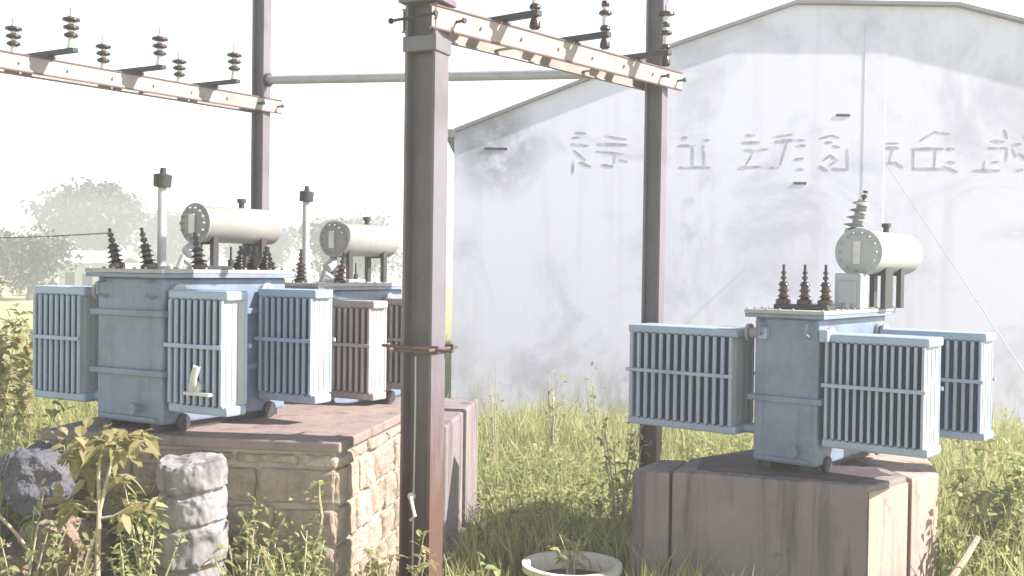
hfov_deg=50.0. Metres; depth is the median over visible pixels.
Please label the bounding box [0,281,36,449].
weed
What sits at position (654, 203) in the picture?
steel pole
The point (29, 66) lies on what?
cross beam
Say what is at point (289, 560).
weed
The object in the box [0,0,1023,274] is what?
sky
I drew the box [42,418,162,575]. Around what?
castor plant
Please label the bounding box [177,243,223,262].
tree
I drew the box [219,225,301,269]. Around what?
tree
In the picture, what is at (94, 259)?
house
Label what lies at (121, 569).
weed
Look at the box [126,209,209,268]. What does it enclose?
tree
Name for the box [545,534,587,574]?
pot plant
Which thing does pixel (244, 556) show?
weed
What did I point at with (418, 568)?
weed
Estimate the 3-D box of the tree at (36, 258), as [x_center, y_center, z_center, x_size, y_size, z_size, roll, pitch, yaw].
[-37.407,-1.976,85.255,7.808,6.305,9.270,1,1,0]
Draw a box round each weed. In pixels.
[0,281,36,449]
[0,398,76,540]
[0,478,80,575]
[43,524,104,575]
[50,422,115,520]
[90,533,162,575]
[105,465,187,575]
[200,520,277,575]
[248,523,329,575]
[354,546,407,575]
[362,533,393,575]
[363,529,438,575]
[421,552,509,575]
[471,359,504,461]
[544,371,567,458]
[584,361,607,449]
[596,417,651,539]
[945,437,1023,572]
[970,444,1023,570]
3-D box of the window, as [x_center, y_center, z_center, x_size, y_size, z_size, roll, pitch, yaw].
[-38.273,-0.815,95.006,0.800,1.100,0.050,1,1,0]
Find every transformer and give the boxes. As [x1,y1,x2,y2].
[28,167,335,432]
[267,186,401,403]
[626,190,995,473]
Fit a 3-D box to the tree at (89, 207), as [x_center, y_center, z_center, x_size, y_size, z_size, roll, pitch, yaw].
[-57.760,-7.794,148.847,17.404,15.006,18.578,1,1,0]
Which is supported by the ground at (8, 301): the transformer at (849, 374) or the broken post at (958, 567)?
the broken post at (958, 567)
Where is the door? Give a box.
[82,274,91,285]
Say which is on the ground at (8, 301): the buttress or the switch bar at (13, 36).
the buttress
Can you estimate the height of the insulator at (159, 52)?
0.472 m
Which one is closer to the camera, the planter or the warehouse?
the planter
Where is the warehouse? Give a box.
[448,0,1023,428]
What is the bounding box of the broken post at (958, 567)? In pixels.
[948,535,980,575]
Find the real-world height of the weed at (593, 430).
1.650 m
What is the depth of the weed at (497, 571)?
7.96 m
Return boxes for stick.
[0,514,50,575]
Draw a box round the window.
[65,272,74,284]
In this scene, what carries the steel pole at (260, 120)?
on the ground at (8, 301)
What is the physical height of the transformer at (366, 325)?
2.411 m
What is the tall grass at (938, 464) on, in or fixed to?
on the ground at (8, 301)
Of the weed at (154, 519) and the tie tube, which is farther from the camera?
the tie tube
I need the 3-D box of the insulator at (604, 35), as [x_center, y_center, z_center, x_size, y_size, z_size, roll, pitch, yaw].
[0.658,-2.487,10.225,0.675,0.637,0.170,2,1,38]
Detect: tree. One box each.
[0,222,83,299]
[0,227,24,278]
[19,176,151,250]
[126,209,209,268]
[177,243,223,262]
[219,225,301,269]
[293,215,380,278]
[313,208,402,278]
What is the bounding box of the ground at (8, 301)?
[0,269,1009,575]
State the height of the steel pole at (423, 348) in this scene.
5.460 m
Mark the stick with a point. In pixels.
(13, 530)
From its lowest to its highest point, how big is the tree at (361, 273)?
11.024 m
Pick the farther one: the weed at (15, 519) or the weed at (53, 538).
the weed at (15, 519)
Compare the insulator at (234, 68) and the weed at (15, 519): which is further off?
the insulator at (234, 68)
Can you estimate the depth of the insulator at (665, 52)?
10.90 m
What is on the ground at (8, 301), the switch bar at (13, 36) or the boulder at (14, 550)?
the boulder at (14, 550)
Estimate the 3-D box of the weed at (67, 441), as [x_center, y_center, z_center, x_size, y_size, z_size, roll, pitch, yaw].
[-3.547,1.980,9.058,0.466,1.714,0.479,1,1,0]
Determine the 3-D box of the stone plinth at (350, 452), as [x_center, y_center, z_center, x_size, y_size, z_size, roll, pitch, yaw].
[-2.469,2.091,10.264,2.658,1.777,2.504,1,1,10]
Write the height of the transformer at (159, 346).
2.251 m
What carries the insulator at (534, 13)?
attached to the cross beam at (463, 29)
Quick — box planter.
[522,550,621,575]
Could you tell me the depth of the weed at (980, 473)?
10.42 m
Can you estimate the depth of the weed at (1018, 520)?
10.38 m
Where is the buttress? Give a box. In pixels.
[152,452,228,575]
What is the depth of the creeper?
8.88 m
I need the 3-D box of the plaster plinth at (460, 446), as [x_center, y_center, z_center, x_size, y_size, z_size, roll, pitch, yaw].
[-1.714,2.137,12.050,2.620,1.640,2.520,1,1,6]
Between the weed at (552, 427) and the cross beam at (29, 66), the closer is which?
the cross beam at (29, 66)
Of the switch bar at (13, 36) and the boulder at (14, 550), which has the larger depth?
the switch bar at (13, 36)
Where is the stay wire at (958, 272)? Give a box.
[886,164,1023,371]
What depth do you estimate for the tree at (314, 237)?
118.64 m
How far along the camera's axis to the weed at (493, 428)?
15.63 m
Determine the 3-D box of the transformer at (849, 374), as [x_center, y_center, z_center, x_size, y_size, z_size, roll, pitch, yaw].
[3.053,0.345,10.926,3.074,2.638,2.388,2,1,38]
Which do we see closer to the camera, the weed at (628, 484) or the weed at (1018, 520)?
the weed at (1018, 520)
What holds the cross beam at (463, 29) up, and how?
attached to the steel pole at (423, 348)
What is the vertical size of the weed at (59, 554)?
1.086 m
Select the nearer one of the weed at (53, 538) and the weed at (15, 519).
the weed at (53, 538)
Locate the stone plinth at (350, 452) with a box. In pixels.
[41,401,400,575]
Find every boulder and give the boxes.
[0,441,81,516]
[0,537,35,575]
[15,540,126,575]
[17,515,112,575]
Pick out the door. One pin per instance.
(86, 280)
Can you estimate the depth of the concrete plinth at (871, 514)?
9.76 m
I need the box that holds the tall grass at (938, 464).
[0,369,1023,575]
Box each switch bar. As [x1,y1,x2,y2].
[5,7,80,58]
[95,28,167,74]
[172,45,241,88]
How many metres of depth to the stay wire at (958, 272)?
18.25 m
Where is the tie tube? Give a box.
[263,69,591,86]
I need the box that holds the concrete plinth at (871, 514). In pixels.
[631,449,940,575]
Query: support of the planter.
on the ground at (8, 301)
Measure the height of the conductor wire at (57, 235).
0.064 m
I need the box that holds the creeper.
[34,471,339,575]
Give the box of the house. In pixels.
[58,251,143,285]
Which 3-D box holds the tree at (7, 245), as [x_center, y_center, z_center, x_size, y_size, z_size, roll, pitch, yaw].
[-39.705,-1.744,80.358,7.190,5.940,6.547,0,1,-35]
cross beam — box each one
[0,50,284,113]
[388,3,686,90]
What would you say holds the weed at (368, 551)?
on the ground at (8, 301)
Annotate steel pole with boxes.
[250,0,270,269]
[381,0,457,575]
[639,0,668,467]
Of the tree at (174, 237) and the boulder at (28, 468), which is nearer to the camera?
the boulder at (28, 468)
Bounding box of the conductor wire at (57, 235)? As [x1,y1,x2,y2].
[0,232,110,238]
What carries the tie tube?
attached to the cross beam at (463, 29)
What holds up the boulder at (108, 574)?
on the ground at (8, 301)
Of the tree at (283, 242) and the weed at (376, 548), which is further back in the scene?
the tree at (283, 242)
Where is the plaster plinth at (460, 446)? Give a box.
[381,397,487,574]

